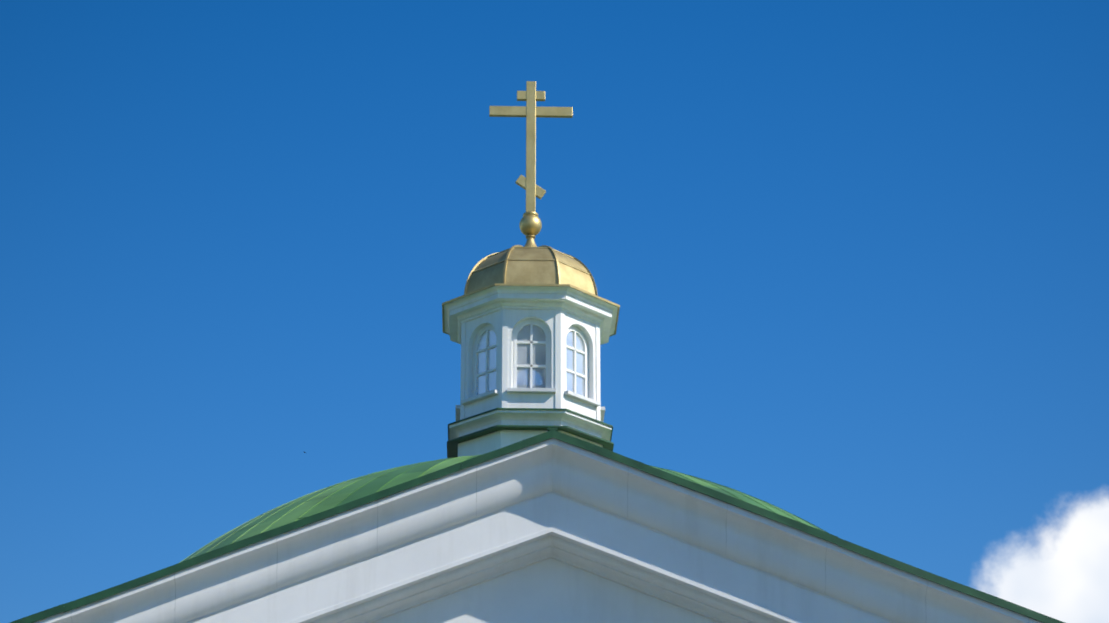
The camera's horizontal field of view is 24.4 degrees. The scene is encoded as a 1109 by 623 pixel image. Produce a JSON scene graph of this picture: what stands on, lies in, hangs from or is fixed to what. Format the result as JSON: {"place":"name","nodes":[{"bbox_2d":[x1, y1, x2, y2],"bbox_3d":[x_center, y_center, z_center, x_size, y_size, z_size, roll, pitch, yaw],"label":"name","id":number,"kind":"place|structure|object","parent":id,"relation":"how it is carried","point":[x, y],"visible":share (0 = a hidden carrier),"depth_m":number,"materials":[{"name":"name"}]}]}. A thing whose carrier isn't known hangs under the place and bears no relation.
{"place":"outdoors","nodes":[
{"label":"outdoors","id":0,"kind":"place"},
{"bbox_2d":[276,514,825,622],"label":"facade","id":1,"kind":"structure","parent":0,"point":[550,590],"depth_m":25.54,"materials":[{"name":"white paint"}]},
{"bbox_2d":[182,455,824,561],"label":"green dome","id":2,"kind":"structure","parent":1,"relation":"on","point":[337,497],"depth_m":32.62,"materials":[{"name":"green metal"}]},
{"bbox_2d":[179,455,827,562],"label":"roof seams","id":3,"kind":"object","parent":2,"relation":"on","point":[419,476],"visible":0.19,"depth_m":33.06,"materials":[{"name":"green metal"}]},
{"bbox_2d":[449,410,611,456],"bbox_3d":[-0.355,2.230,36.617,2.303,0.938,2.303,1,-22,-2],"label":"cupola base","id":4,"kind":"object","parent":2,"relation":"on","point":[489,442],"visible":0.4,"depth_m":35.85,"materials":[{"name":"white paint"}]},
{"bbox_2d":[447,408,613,457],"bbox_3d":[-0.355,1.909,36.749,2.366,0.303,2.366,1,-22,-2],"label":"metal flashing","id":5,"kind":"object","parent":4,"relation":"attached to","point":[452,448],"visible":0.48,"depth_m":35.92,"materials":[{"name":"green metal"}]},
{"bbox_2d":[460,309,600,420],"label":"wall","id":6,"kind":"structure","parent":2,"relation":"attached to","point":[505,324],"depth_m":36.44,"materials":[{"name":"white paint"}]},
{"bbox_2d":[455,388,604,421],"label":"window sills","id":7,"kind":"structure","parent":6,"relation":"attached to","point":[494,392],"depth_m":36.14,"materials":[{"name":"white paint"}]},
{"bbox_2d":[474,321,586,396],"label":"windows","id":8,"kind":"structure","parent":6,"relation":"in","point":[531,342],"depth_m":36.50,"materials":[{"name":"white wood"}]},
{"bbox_2d":[444,286,617,344],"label":"cornice","id":9,"kind":"structure","parent":6,"relation":"attached to","point":[568,299],"depth_m":36.60,"materials":[{"name":"white paint"}]},
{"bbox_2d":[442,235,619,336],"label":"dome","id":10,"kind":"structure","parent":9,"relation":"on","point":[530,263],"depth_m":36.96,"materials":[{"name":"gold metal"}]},
{"bbox_2d":[489,81,572,235],"bbox_3d":[-0.355,-2.303,38.473,1.260,2.551,0.336,1,-22,-2],"label":"cross","id":11,"kind":"object","parent":10,"relation":"on","point":[530,223],"visible":0.98,"depth_m":38.62,"materials":[{"name":"gold metal"}]},
{"bbox_2d":[34,438,1042,622],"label":"raking cornice","id":12,"kind":"structure","parent":1,"relation":"attached to","point":[552,498],"depth_m":25.26,"materials":[{"name":"white paint"}]},
{"bbox_2d":[10,428,1064,622],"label":"rake flashing","id":13,"kind":"object","parent":12,"relation":"attached to","point":[550,433],"visible":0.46,"depth_m":25.08,"materials":[{"name":"metal"}]},
{"bbox_2d":[0,0,1108,622],"label":"sky","id":14,"kind":"structure","parent":0,"point":[853,255],"materials":[{"name":"blue"}]}
]}

